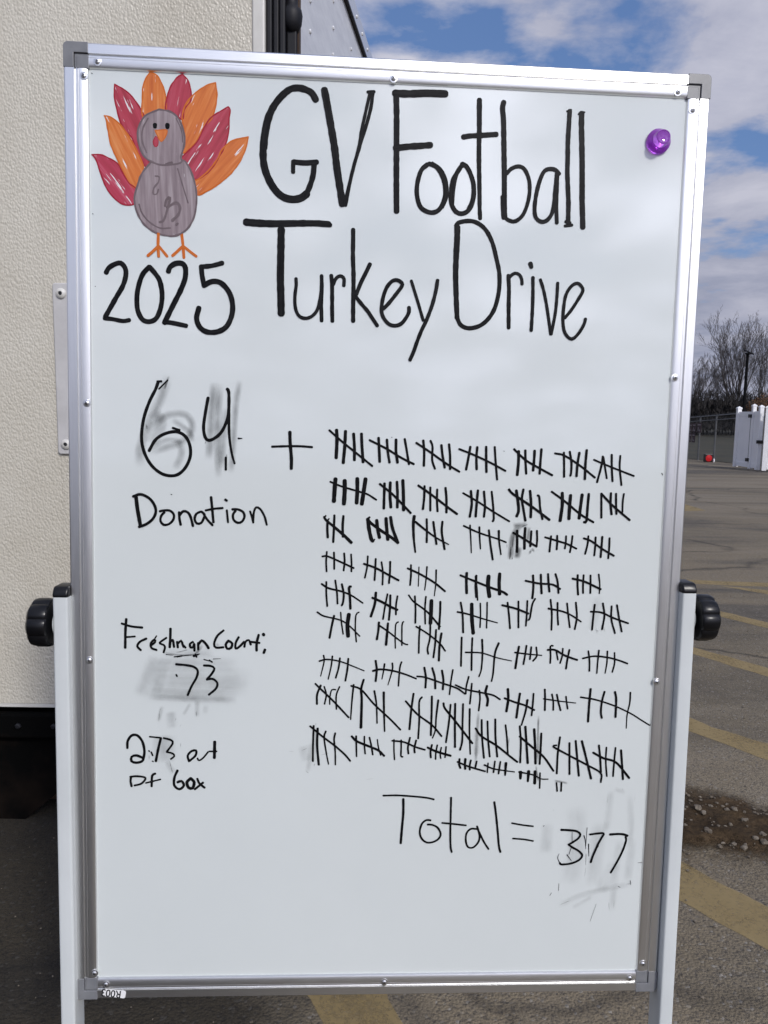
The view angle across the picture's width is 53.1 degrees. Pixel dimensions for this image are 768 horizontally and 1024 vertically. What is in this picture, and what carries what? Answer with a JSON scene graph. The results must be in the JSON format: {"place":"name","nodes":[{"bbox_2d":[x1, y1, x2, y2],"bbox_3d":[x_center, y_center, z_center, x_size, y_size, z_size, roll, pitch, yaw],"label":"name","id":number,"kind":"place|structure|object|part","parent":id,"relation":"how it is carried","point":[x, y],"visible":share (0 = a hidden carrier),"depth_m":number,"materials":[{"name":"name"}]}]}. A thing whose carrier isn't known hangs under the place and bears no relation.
{"place":"outdoors","nodes":[
{"label":"outdoors","id":0,"kind":"place"},
{"bbox_2d":[0,459,767,1023],"bbox_3d":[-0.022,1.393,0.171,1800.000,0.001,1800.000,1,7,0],"label":"ground","id":1,"kind":"structure","parent":0,"point":[726,533],"depth_m":2.23,"materials":[{"name":"grey asphalt"}]},
{"bbox_2d":[0,0,372,818],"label":"box truck","id":2,"kind":"object","parent":1,"relation":"on","point":[34,476],"visible":0.12,"depth_m":2.45,"materials":[{"name":"beige metal"}]},
{"bbox_3d":[-1.577,-0.671,2.465,2.325,2.637,0.050,1,7,0],"label":"rear door","id":3,"kind":"part","parent":2,"relation":"part of","materials":[{"name":"beige metal"}]},
{"bbox_2d":[307,994,402,1023],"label":"parking stripe","id":4,"kind":"object","parent":1,"relation":"on","point":[326,1010],"visible":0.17,"depth_m":1.83,"materials":[{"name":"yellow paint"}]},
{"bbox_2d":[25,41,720,1023],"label":"whiteboard stand","id":5,"kind":"object","parent":1,"relation":"on","point":[375,619],"visible":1,"depth_m":1.05,"materials":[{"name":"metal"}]},
{"bbox_2d":[646,128,670,153],"bbox_3d":[0.363,-0.489,1.010,0.032,0.032,0.021,1,7,0],"label":"magnet","id":6,"kind":"object","parent":5,"relation":"attached to","point":[658,140],"visible":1,"depth_m":1.01,"materials":[{"name":"purple plastic"}]},
{"bbox_2d":[684,504,705,510],"bbox_3d":[4.037,-0.206,13.706,1.400,0.001,3.550,-4,9,-37],"label":"parking stripe","id":7,"kind":"object","parent":1,"relation":"on","point":[689,508],"visible":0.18,"depth_m":12.50,"materials":[{"name":"yellow paint"}]},
{"bbox_2d":[703,454,712,461],"bbox_3d":[11.652,-1.944,27.634,0.303,0.286,0.145,1,7,0],"label":"round marker","id":8,"kind":"object","parent":1,"relation":"on","point":[707,457],"visible":1,"depth_m":27.58,"materials":[{"name":"red plastic"}]},
{"bbox_2d":[679,861,767,949],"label":"parking stripe","id":9,"kind":"object","parent":1,"relation":"on","point":[724,902],"visible":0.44,"depth_m":2.25,"materials":[{"name":"yellow paint"}]},
{"bbox_2d":[682,786,767,859],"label":"dirt","id":10,"kind":"structure","parent":1,"relation":"on","point":[739,832],"depth_m":2.67,"materials":[{"name":"brown soil"}]},
{"bbox_2d":[694,804,701,810],"bbox_3d":[1.124,1.058,2.756,0.026,0.019,0.025,1,7,0],"label":"stone","id":11,"kind":"object","parent":10,"relation":"on","point":[698,807],"visible":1,"depth_m":2.75,"materials":[{"name":"grey stone"}]},
{"bbox_2d":[704,828,711,833],"bbox_3d":[1.099,1.080,2.606,0.026,0.018,0.022,1,7,0],"label":"stone","id":12,"kind":"object","parent":10,"relation":"on","point":[707,830],"visible":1,"depth_m":2.60,"materials":[{"name":"grey stone"}]},
{"bbox_2d":[740,845,747,850],"bbox_3d":[1.188,1.109,2.540,0.024,0.018,0.020,-5,9,-41],"label":"stone","id":13,"kind":"object","parent":10,"relation":"on","point":[744,847],"visible":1,"depth_m":2.53,"materials":[{"name":"grey stone"}]},
{"bbox_2d":[760,838,767,844],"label":"stone","id":14,"kind":"object","parent":10,"relation":"on","point":[763,841],"visible":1,"depth_m":2.55,"materials":[{"name":"grey stone"}]},
{"bbox_2d":[686,579,767,586],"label":"parking stripe","id":15,"kind":"object","parent":1,"relation":"on","point":[732,583],"visible":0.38,"depth_m":6.78,"materials":[{"name":"yellow paint"}]},
{"bbox_2d":[688,717,767,759],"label":"parking stripe","id":16,"kind":"object","parent":1,"relation":"on","point":[758,749],"visible":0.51,"depth_m":3.44,"materials":[{"name":"yellow paint"}]},
{"bbox_2d":[688,430,767,466],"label":"grass","id":17,"kind":"structure","parent":1,"relation":"on","point":[726,447],"depth_m":41.65,"materials":[{"name":"plant"}]},
{"bbox_2d":[692,354,726,399],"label":"bare tree","id":18,"kind":"object","parent":17,"relation":"on","point":[699,383],"visible":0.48,"depth_m":74.02,"materials":[{"name":"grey plant"}]},
{"bbox_2d":[700,361,727,399],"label":"bare tree","id":19,"kind":"object","parent":17,"relation":"on","point":[712,387],"visible":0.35,"depth_m":82.71,"materials":[{"name":"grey plant"}]},
{"bbox_2d":[689,387,767,435],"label":"thicket","id":20,"kind":"object","parent":17,"relation":"on","point":[709,405],"visible":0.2,"depth_m":66.65,"materials":[{"name":"plant"}]},
{"bbox_2d":[697,304,767,401],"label":"bare tree","id":21,"kind":"object","parent":17,"relation":"on","point":[737,368],"visible":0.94,"depth_m":78.28,"materials":[{"name":"brown plant"}]},
{"bbox_2d":[742,349,753,411],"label":"lamp post","id":22,"kind":"object","parent":17,"relation":"on","point":[745,382],"visible":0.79,"depth_m":59.07,"materials":[{"name":"black metal"}]},
{"bbox_2d":[746,392,767,425],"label":"autumn bush","id":23,"kind":"object","parent":17,"relation":"on","point":[757,403],"visible":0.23,"depth_m":59.29,"materials":[{"name":"brown plant"}]},
{"bbox_2d":[748,322,767,397],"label":"bare tree","id":24,"kind":"object","parent":17,"relation":"on","point":[760,386],"visible":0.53,"depth_m":80.59,"materials":[{"name":"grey plant"}]},
{"bbox_2d":[749,338,767,397],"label":"bare tree","id":25,"kind":"object","parent":17,"relation":"on","point":[764,378],"visible":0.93,"depth_m":76.71,"materials":[{"name":"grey plant"}]},
{"bbox_2d":[688,410,767,466],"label":"chain link fence","id":26,"kind":"object","parent":1,"relation":"on","point":[714,437],"visible":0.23,"depth_m":27.65,"materials":[{"name":"metal"}]},
{"bbox_2d":[692,423,695,431],"bbox_3d":[11.688,-3.179,28.972,0.015,0.357,0.225,0,7,-8],"label":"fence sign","id":27,"kind":"object","parent":26,"relation":"attached to","point":[694,428],"visible":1,"depth_m":28.94,"materials":[{"name":"grey"}]},
{"bbox_2d":[732,404,764,469],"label":"white gate","id":28,"kind":"structure","parent":26,"relation":"attached to","point":[748,441],"depth_m":23.33,"materials":[{"name":"plastic"}]},
{"bbox_2d":[761,406,767,470],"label":"white gate","id":29,"kind":"structure","parent":26,"relation":"attached to","point":[764,456],"depth_m":22.34,"materials":[{"name":"plastic"}]},
{"bbox_2d":[693,647,767,675],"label":"parking stripe","id":30,"kind":"object","parent":1,"relation":"on","point":[751,667],"visible":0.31,"depth_m":4.54,"materials":[{"name":"yellow paint"}]},
{"bbox_2d":[720,611,767,627],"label":"parking stripe","id":31,"kind":"object","parent":1,"relation":"on","point":[745,619],"visible":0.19,"depth_m":5.54,"materials":[{"name":"yellow paint"}]},
{"bbox_2d":[724,586,767,593],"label":"parking stripe","id":32,"kind":"object","parent":1,"relation":"on","point":[758,590],"visible":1,"depth_m":6.51,"materials":[{"name":"yellow paint"}]},
{"bbox_2d":[355,0,767,398],"label":"sky","id":33,"kind":"structure","parent":0,"point":[725,40],"materials":[{"name":"blue"}]}
]}

